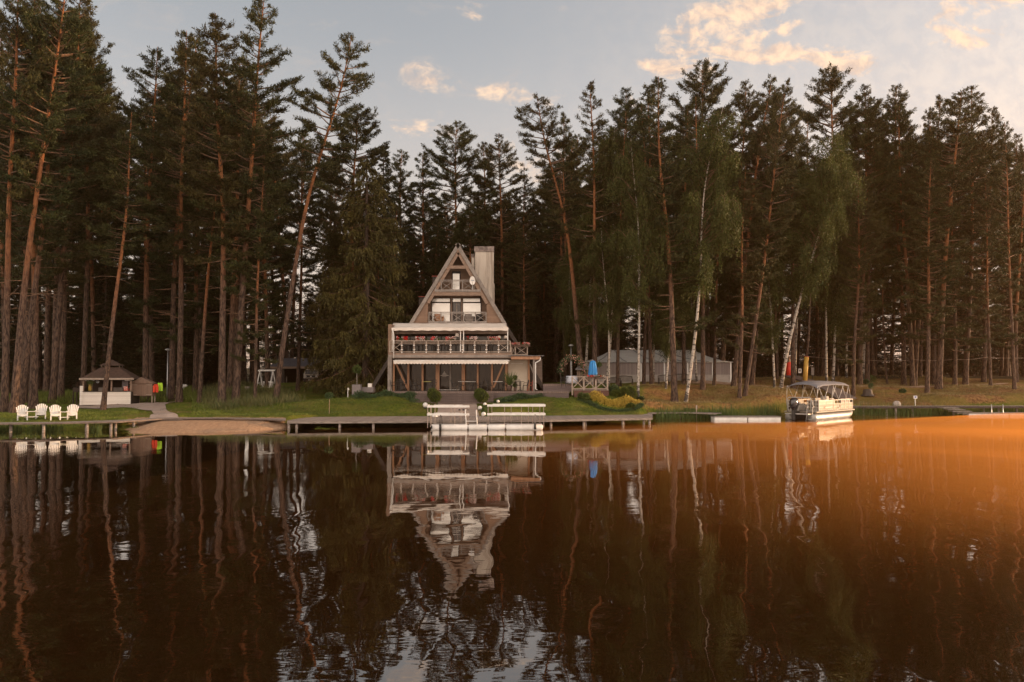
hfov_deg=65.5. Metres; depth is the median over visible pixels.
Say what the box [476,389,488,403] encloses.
clipped thuja
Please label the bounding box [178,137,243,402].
pine tree
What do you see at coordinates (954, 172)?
pine tree
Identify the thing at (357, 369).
topiary tree
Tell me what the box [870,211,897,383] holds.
pine tree
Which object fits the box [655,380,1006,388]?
path
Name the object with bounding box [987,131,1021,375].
pine tree
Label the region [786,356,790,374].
punch bag
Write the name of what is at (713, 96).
pine tree
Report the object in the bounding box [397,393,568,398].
deck skirt
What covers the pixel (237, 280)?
pine tree
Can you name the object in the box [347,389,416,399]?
juniper hedge
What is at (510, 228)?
pine tree
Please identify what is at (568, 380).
cloth table
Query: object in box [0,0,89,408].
pine tree
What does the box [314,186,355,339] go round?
pine tree
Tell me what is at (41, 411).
garden chair
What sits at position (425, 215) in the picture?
pine tree
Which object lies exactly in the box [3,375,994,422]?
twig litter
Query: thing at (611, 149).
birch tree
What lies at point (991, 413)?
floating dock
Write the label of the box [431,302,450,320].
window
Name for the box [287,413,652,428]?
dock
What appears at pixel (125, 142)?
pine tree
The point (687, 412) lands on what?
gangway
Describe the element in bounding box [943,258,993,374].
spruce tree
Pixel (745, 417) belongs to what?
floating dock
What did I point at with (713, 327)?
pine tree
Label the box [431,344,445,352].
dining table
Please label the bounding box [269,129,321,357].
pine tree
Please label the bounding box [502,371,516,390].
potted plant
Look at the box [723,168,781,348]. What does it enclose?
birch tree
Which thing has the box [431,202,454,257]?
pine tree
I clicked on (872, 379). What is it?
bush
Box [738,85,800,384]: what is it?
pine tree
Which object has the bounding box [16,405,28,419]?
garden chair
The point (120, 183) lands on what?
pine tree
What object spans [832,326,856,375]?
spruce tree
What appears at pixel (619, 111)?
pine tree
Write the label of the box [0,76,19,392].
pine tree
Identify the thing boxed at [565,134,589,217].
pine tree
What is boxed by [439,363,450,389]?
glass door
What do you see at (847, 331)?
birch tree
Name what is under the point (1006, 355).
pine tree
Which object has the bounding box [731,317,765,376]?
spruce tree
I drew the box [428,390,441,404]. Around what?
clipped thuja
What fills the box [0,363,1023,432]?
ground
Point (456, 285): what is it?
balcony door
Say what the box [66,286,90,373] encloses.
spruce tree
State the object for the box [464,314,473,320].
armchair
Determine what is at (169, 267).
spruce tree
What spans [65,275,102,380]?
spruce tree
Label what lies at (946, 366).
spruce tree
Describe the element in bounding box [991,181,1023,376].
pine tree
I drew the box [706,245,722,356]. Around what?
pine tree
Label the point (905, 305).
pine tree
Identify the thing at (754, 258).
pine tree
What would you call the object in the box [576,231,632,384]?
birch tree
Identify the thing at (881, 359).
spruce tree
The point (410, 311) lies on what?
spruce tree
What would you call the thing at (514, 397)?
juniper hedge
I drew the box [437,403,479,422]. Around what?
path
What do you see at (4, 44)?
pine tree
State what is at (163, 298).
spruce tree
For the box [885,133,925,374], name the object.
pine tree
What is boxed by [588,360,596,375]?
closed parasol
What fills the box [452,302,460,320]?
balcony door
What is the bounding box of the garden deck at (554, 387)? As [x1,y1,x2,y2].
[542,384,571,391]
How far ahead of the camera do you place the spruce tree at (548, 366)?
100.01 m
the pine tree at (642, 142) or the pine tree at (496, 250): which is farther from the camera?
the pine tree at (496, 250)
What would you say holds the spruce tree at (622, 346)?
on the ground at (1015, 396)
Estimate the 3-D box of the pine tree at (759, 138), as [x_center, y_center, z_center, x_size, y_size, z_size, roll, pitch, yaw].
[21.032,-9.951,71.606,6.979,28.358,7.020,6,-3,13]
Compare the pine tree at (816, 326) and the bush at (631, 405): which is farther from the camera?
the pine tree at (816, 326)
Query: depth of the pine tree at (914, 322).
86.33 m
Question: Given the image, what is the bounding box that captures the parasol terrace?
[571,366,608,396]
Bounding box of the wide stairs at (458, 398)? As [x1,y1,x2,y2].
[415,393,493,403]
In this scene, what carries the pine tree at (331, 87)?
on the ground at (1015, 396)
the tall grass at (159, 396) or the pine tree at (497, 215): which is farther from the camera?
the pine tree at (497, 215)
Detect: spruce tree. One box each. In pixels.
[0,290,12,382]
[9,284,39,380]
[9,285,19,379]
[38,260,77,373]
[43,295,81,391]
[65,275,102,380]
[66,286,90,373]
[75,243,130,378]
[87,264,128,367]
[87,283,127,369]
[115,265,143,376]
[118,242,176,388]
[122,290,142,375]
[141,264,188,387]
[154,255,187,379]
[168,270,206,387]
[185,244,226,386]
[192,256,229,385]
[203,293,229,384]
[262,278,304,375]
[298,215,362,393]
[301,288,319,357]
[304,157,415,397]
[400,261,417,322]
[495,252,527,342]
[501,236,544,372]
[517,265,551,379]
[544,287,585,378]
[544,311,562,379]
[554,259,592,379]
[583,302,605,358]
[599,294,631,355]
[599,308,632,351]
[631,306,660,349]
[640,314,681,349]
[711,297,745,367]
[720,265,780,376]
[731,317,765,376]
[742,286,790,376]
[800,295,840,375]
[816,291,855,375]
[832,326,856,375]
[838,288,865,375]
[856,267,890,366]
[897,278,957,375]
[905,310,948,374]
[937,297,962,374]
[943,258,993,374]
[948,282,981,369]
[969,299,995,375]
[990,263,1022,375]
[991,334,1021,364]
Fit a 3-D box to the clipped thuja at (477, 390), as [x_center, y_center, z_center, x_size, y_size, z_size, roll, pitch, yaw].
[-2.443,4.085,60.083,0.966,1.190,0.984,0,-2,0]
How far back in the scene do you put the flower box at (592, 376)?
61.40 m
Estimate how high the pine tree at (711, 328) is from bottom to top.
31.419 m
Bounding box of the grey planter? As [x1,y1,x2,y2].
[352,384,361,395]
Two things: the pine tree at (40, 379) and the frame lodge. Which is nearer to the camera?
the frame lodge
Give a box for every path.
[77,403,155,409]
[145,401,177,421]
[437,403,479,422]
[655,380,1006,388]
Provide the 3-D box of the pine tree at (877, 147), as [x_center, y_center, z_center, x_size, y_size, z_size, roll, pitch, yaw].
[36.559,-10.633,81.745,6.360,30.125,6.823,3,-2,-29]
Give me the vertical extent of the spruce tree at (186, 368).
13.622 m
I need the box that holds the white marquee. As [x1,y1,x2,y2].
[577,349,731,383]
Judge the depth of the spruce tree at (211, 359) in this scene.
99.84 m
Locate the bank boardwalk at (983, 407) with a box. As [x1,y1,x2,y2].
[853,405,1023,414]
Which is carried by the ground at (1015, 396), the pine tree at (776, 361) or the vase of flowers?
the pine tree at (776, 361)
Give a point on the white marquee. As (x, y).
(628, 362)
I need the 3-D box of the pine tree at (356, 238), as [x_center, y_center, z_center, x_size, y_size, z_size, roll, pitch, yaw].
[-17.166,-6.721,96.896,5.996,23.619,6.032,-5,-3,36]
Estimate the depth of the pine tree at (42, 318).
92.09 m
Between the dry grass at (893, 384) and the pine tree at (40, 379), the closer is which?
the dry grass at (893, 384)
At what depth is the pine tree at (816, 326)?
95.91 m
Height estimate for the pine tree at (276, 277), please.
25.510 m
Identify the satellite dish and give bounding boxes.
[470,276,474,289]
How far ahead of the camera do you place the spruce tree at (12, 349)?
96.41 m
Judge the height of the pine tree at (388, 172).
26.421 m
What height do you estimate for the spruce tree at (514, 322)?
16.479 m
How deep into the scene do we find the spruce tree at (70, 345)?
89.98 m
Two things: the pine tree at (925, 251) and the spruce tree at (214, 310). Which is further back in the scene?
the spruce tree at (214, 310)
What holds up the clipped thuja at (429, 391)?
on the ground at (1015, 396)
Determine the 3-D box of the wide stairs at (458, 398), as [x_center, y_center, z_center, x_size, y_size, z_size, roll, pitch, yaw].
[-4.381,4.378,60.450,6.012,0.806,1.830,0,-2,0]
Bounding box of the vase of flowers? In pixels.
[87,380,96,390]
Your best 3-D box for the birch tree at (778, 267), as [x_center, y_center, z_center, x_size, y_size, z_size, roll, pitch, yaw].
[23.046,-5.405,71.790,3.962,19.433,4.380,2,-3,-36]
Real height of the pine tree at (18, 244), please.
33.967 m
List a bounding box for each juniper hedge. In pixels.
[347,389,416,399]
[408,396,419,402]
[491,392,545,402]
[577,399,644,411]
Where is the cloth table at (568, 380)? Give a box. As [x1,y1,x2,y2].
[565,376,577,382]
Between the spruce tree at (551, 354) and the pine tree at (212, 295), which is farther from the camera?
the spruce tree at (551, 354)
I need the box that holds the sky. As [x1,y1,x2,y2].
[0,0,1023,367]
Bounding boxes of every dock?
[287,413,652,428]
[710,416,781,419]
[963,404,1023,415]
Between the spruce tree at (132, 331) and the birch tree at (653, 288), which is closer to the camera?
the birch tree at (653, 288)
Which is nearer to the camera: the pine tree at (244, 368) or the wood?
the pine tree at (244, 368)
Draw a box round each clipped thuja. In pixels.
[427,387,436,396]
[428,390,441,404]
[473,388,481,397]
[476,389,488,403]
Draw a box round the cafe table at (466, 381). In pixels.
[458,381,475,390]
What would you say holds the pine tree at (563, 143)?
on the ground at (1015, 396)
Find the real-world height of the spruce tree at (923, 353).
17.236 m
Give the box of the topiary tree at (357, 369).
[352,364,361,378]
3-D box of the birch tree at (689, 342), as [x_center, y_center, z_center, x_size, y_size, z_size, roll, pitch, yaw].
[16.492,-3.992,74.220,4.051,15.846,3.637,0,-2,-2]
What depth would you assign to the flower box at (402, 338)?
62.56 m
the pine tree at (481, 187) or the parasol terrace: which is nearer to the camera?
the parasol terrace
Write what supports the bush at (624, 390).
on the ground at (1015, 396)
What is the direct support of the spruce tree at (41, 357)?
on the ground at (1015, 396)
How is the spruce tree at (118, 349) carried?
on the ground at (1015, 396)
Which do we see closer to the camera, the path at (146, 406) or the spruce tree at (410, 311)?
the path at (146, 406)
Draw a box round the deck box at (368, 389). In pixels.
[362,387,374,391]
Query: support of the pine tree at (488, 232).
on the ground at (1015, 396)
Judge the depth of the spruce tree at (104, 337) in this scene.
86.72 m
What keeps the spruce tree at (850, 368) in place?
on the ground at (1015, 396)
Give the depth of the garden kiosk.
63.85 m
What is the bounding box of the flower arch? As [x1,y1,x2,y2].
[557,354,587,383]
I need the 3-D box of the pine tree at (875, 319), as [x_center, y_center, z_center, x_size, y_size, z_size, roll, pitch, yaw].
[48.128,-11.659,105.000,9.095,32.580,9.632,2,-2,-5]
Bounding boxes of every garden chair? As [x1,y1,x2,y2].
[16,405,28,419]
[35,404,46,418]
[49,405,61,419]
[67,404,78,419]
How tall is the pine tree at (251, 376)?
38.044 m
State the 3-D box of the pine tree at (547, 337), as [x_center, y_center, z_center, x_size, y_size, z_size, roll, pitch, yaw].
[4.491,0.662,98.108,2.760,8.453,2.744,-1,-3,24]
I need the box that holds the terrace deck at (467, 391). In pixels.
[391,390,568,392]
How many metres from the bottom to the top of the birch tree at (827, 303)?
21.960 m
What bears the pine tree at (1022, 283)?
on the ground at (1015, 396)
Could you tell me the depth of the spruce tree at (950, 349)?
123.87 m
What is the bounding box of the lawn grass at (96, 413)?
[0,392,639,428]
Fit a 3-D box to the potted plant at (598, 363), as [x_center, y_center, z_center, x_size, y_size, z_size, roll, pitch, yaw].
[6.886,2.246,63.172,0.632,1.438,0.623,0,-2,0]
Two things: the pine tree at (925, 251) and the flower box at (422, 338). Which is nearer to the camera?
the flower box at (422, 338)
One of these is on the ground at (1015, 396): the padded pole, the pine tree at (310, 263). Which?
the pine tree at (310, 263)
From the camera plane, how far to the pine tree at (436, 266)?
85.22 m
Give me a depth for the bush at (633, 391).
62.17 m
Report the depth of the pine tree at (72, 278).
67.33 m
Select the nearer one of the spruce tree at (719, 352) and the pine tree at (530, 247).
the pine tree at (530, 247)
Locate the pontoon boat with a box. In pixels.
[784,381,854,420]
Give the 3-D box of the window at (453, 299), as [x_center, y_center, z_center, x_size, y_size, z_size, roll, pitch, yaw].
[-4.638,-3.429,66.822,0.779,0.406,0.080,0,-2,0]
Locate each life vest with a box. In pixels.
[153,384,158,391]
[158,383,162,390]
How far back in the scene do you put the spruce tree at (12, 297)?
97.98 m
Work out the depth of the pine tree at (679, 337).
103.72 m
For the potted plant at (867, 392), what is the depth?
72.64 m
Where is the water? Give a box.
[0,414,1023,681]
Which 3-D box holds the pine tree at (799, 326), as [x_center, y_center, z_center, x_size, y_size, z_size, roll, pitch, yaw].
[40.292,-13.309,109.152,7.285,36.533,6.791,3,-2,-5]
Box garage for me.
[270,358,333,382]
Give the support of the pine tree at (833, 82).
on the ground at (1015, 396)
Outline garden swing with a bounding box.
[257,370,274,387]
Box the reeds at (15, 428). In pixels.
[0,417,103,430]
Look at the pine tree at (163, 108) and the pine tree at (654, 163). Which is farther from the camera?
the pine tree at (163, 108)
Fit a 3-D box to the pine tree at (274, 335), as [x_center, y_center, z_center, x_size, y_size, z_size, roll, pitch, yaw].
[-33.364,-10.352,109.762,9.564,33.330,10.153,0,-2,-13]
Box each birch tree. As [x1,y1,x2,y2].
[552,232,584,371]
[560,154,621,381]
[571,124,645,383]
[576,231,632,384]
[603,137,672,395]
[631,212,674,381]
[650,233,693,388]
[666,107,746,401]
[673,224,711,381]
[706,191,744,319]
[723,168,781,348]
[745,174,794,387]
[774,128,867,387]
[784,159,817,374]
[795,169,853,380]
[811,125,865,380]
[831,211,873,377]
[846,151,914,379]
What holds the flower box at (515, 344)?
attached to the frame lodge
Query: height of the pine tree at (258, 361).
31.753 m
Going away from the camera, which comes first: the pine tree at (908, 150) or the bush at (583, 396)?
the bush at (583, 396)
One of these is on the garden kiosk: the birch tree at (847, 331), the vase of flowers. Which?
the vase of flowers
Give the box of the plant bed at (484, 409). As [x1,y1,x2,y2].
[480,404,489,422]
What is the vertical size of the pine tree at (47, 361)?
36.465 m
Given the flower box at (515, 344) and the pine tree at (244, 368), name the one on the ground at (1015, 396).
the pine tree at (244, 368)
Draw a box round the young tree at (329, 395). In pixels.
[324,392,333,412]
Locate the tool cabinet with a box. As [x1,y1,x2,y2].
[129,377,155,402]
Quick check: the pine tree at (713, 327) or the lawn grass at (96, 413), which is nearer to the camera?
the lawn grass at (96, 413)
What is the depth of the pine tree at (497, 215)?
96.62 m
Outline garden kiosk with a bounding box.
[79,360,139,404]
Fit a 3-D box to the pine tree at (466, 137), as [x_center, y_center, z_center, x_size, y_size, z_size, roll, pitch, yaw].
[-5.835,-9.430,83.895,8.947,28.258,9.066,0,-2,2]
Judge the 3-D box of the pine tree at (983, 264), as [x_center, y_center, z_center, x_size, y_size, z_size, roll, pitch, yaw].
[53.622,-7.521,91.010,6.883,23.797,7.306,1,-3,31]
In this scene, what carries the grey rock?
on the ground at (1015, 396)
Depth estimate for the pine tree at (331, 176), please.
72.72 m
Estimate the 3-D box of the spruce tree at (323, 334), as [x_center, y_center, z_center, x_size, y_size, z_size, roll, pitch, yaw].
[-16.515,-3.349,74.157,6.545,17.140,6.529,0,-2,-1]
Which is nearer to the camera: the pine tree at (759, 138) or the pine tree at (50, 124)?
the pine tree at (50, 124)
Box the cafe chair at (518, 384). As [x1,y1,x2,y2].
[515,380,520,390]
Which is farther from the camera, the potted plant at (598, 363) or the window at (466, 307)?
the window at (466, 307)
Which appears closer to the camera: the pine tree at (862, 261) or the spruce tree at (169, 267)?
the pine tree at (862, 261)
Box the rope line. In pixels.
[800,355,985,360]
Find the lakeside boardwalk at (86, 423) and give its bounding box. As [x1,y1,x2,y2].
[0,417,285,431]
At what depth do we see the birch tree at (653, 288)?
74.59 m
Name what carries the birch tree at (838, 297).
on the ground at (1015, 396)
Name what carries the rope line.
attached to the pine tree at (908, 150)
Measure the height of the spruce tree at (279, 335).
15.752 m
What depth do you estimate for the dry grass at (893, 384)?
71.17 m
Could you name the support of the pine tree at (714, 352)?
on the ground at (1015, 396)
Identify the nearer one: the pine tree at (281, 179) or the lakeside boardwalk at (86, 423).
the lakeside boardwalk at (86, 423)
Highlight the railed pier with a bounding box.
[427,404,545,429]
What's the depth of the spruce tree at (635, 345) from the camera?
85.47 m
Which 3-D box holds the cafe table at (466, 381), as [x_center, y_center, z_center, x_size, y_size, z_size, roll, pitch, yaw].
[-3.519,3.545,62.256,1.350,0.769,0.700,0,-2,0]
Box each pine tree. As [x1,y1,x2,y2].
[0,0,76,411]
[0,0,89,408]
[0,0,114,412]
[0,1,98,409]
[0,2,99,402]
[0,27,22,388]
[0,51,47,391]
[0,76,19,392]
[0,76,42,343]
[0,202,76,348]
[4,131,93,391]
[8,7,122,397]
[17,0,126,402]
[17,48,106,385]
[38,288,43,388]
[44,49,129,387]
[53,271,97,387]
[54,10,123,387]
[55,112,153,329]
[58,94,122,371]
[75,129,143,366]
[83,73,134,357]
[83,112,167,410]
[88,113,134,339]
[95,105,134,262]
[100,91,189,381]
[101,45,197,400]
[113,96,206,355]
[120,164,170,291]
[123,67,209,386]
[125,33,228,398]
[132,30,221,401]
[143,119,240,391]
[155,12,264,404]
[155,110,207,383]
[157,83,230,387]
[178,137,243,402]
[186,0,313,402]
[194,98,277,345]
[198,58,281,393]
[202,88,277,374]
[202,170,274,382]
[204,91,277,380]
[225,130,301,379]
[230,137,285,398]
[236,136,305,386]
[245,99,291,327]
[245,113,283,383]
[246,248,289,382]
[260,114,312,357]
[267,178,300,377]
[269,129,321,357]
[270,133,331,390]
[273,32,374,399]
[303,158,354,353]
[304,101,407,392]
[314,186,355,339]
[344,193,371,338]
[354,197,401,360]
[360,146,411,377]
[377,205,418,337]
[385,149,428,320]
[396,153,450,309]
[400,202,438,299]
[411,234,436,303]
[414,271,431,308]
[416,120,497,289]
[420,227,447,289]
[426,229,454,279]
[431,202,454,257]
[442,198,491,263]
[453,141,517,295]
[462,194,499,286]
[472,133,538,317]
[489,213,513,307]
[491,225,508,313]
[495,191,540,338]
[497,231,540,353]
[499,199,527,307]
[501,226,543,352]
[503,162,545,317]
[514,92,592,385]
[516,201,554,378]
[526,172,575,380]
[527,204,558,377]
[532,152,581,380]
[538,138,586,305]
[539,112,585,375]
[539,315,553,372]
[541,211,580,381]
[548,154,582,340]
[553,79,628,384]
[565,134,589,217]
[573,136,604,356]
[582,87,662,362]
[596,105,643,386]
[620,103,670,383]
[620,151,636,328]
[621,82,693,362]
[626,76,712,402]
[626,117,677,384]
[629,140,689,347]
[651,144,680,297]
[656,215,711,347]
[661,57,747,362]
[661,111,709,383]
[664,125,697,337]
[668,96,731,389]
[678,132,732,356]
[687,79,781,362]
[695,287,722,327]
[703,124,741,385]
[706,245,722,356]
[707,73,795,386]
[709,130,721,357]
[714,164,772,398]
[721,77,808,395]
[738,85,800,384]
[754,150,796,376]
[770,192,804,361]
[771,116,829,388]
[771,153,787,378]
[780,62,875,376]
[792,121,816,375]
[797,165,848,375]
[828,165,888,395]
[828,340,831,376]
[830,83,904,384]
[847,92,903,380]
[852,167,895,375]
[858,137,904,374]
[861,83,937,384]
[869,105,941,385]
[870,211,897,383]
[871,266,903,374]
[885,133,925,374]
[888,248,924,332]
[891,156,970,392]
[894,124,927,358]
[895,87,1000,389]
[895,106,955,385]
[900,130,955,376]
[903,94,979,384]
[905,158,959,373]
[921,132,989,385]
[935,85,1013,384]
[936,125,1002,377]
[947,154,1005,375]
[957,173,1011,330]
[959,106,1023,381]
[960,179,1015,385]
[976,185,1019,375]
[977,120,1023,388]
[979,133,1023,375]
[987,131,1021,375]
[991,150,1023,381]
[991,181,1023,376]
[1005,192,1023,333]
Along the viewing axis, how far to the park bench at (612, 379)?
72.15 m
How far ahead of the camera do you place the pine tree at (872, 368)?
93.62 m
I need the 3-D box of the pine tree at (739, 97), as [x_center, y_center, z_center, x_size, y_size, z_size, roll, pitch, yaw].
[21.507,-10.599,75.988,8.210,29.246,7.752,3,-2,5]
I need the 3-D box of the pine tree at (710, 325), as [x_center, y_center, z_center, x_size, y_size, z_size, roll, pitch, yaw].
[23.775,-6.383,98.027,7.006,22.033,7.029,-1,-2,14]
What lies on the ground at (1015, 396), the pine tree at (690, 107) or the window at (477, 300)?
the pine tree at (690, 107)
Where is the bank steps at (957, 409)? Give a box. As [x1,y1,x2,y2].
[938,407,975,412]
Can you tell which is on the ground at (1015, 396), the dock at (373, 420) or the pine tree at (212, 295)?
the pine tree at (212, 295)
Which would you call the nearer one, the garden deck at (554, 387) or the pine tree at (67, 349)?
the garden deck at (554, 387)
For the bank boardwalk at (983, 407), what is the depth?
66.63 m
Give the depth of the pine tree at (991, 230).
76.26 m
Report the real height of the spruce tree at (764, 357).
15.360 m
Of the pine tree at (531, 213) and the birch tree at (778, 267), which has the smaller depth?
the birch tree at (778, 267)
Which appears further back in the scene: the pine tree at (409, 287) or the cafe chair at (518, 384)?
the pine tree at (409, 287)
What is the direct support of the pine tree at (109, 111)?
on the ground at (1015, 396)
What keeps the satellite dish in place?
attached to the frame lodge
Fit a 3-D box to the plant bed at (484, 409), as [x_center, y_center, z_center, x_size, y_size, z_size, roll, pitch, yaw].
[-1.867,5.221,56.504,0.776,1.505,3.441,0,-2,-8]
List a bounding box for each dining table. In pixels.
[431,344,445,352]
[478,344,492,352]
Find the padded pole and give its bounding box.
[803,294,810,379]
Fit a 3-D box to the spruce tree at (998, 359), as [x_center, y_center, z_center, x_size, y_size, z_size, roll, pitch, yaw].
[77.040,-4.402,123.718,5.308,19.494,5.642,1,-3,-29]
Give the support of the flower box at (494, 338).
attached to the frame lodge
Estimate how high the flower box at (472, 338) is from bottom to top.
0.494 m
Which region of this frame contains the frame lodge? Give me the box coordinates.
[369,243,543,392]
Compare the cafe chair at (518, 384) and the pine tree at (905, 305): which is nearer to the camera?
the cafe chair at (518, 384)
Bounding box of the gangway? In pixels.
[648,412,720,417]
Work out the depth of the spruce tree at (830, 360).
93.42 m
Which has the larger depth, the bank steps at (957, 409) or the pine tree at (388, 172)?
the pine tree at (388, 172)
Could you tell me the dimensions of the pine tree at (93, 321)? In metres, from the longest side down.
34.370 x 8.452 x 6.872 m
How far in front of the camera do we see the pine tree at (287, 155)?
102.10 m
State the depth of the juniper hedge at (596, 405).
59.68 m
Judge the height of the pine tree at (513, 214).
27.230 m
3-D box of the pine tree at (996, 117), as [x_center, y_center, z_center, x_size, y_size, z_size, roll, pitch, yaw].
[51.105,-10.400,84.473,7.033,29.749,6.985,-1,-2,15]
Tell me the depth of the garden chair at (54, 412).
50.54 m
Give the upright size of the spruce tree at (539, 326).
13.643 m
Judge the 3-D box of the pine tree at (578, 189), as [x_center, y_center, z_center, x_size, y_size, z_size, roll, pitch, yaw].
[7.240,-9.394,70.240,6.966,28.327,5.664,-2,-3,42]
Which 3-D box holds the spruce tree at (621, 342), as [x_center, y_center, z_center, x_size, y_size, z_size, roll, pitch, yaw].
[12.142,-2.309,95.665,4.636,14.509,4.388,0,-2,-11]
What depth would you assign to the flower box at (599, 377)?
61.40 m
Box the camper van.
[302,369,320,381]
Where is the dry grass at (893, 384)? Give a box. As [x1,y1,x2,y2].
[630,375,1023,411]
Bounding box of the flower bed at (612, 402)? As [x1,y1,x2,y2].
[590,390,640,407]
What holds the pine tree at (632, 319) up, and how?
on the ground at (1015, 396)
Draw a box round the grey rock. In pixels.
[892,401,899,405]
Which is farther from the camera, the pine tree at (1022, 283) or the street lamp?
the pine tree at (1022, 283)
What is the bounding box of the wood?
[10,261,1022,380]
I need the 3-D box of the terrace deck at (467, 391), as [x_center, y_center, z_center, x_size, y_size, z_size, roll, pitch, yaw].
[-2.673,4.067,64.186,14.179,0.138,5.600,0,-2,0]
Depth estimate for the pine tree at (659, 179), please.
91.75 m
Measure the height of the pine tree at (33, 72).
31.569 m
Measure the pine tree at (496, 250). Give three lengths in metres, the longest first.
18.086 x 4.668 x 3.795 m
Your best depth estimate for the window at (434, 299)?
66.81 m
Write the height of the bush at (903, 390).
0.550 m
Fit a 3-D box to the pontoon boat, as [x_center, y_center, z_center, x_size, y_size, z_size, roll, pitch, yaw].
[23.710,4.656,61.616,8.332,3.161,2.512,2,-3,-45]
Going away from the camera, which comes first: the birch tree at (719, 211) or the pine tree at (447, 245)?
the birch tree at (719, 211)
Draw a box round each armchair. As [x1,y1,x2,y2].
[434,314,443,320]
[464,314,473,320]
[473,314,482,320]
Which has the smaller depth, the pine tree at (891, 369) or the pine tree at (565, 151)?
the pine tree at (565, 151)
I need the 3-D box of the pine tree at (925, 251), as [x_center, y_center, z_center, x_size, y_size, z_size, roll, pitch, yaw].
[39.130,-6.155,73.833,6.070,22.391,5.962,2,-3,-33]
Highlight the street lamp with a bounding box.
[165,348,170,400]
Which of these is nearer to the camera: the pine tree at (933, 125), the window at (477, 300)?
the window at (477, 300)
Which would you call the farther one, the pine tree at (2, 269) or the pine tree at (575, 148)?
the pine tree at (575, 148)
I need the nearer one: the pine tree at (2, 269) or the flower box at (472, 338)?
the flower box at (472, 338)
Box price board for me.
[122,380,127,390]
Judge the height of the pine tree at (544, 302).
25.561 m
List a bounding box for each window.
[431,298,450,301]
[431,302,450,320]
[452,298,460,302]
[462,298,480,302]
[462,302,480,320]
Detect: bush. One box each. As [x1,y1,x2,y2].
[577,392,590,400]
[600,383,618,393]
[610,389,619,397]
[619,386,630,397]
[626,402,635,408]
[627,384,637,398]
[636,396,644,400]
[870,373,876,381]
[899,388,905,392]
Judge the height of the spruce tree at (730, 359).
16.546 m
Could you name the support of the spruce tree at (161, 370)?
on the ground at (1015, 396)
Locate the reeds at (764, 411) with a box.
[655,399,1023,419]
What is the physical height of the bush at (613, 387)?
1.141 m
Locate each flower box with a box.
[396,336,407,341]
[415,336,426,341]
[430,336,443,341]
[444,336,456,341]
[466,336,478,341]
[487,336,501,341]
[511,342,520,345]
[521,342,529,345]
[586,373,595,378]
[595,374,603,378]
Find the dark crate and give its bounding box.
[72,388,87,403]
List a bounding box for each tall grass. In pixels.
[0,384,196,403]
[193,378,310,409]
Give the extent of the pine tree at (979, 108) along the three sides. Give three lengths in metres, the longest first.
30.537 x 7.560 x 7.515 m
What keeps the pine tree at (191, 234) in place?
on the ground at (1015, 396)
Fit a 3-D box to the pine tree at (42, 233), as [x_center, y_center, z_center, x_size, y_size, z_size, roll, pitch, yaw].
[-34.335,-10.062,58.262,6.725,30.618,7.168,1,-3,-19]
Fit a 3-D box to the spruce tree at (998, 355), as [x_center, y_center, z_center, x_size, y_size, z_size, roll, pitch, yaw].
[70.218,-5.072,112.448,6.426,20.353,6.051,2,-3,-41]
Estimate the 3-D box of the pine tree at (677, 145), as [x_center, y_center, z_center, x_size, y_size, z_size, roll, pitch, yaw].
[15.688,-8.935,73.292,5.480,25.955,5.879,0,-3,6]
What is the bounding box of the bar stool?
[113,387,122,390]
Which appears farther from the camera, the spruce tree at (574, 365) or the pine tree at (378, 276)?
the spruce tree at (574, 365)
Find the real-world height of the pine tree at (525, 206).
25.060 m
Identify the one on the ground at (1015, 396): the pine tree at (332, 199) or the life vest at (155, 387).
the pine tree at (332, 199)
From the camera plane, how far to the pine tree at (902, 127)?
81.85 m
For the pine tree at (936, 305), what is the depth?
91.23 m
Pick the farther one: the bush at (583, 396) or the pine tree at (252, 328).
the pine tree at (252, 328)
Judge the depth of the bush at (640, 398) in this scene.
62.71 m
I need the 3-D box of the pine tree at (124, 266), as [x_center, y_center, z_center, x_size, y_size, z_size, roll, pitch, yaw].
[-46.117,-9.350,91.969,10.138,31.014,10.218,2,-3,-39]
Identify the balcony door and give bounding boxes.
[452,274,459,288]
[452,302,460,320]
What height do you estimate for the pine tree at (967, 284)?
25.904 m
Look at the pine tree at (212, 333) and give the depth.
96.46 m
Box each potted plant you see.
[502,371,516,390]
[596,360,601,374]
[861,381,874,395]
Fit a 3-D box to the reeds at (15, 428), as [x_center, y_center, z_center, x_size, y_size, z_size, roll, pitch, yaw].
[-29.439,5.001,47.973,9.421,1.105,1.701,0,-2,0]
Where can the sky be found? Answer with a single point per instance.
(434, 62)
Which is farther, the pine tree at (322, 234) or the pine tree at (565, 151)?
the pine tree at (322, 234)
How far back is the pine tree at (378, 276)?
74.59 m

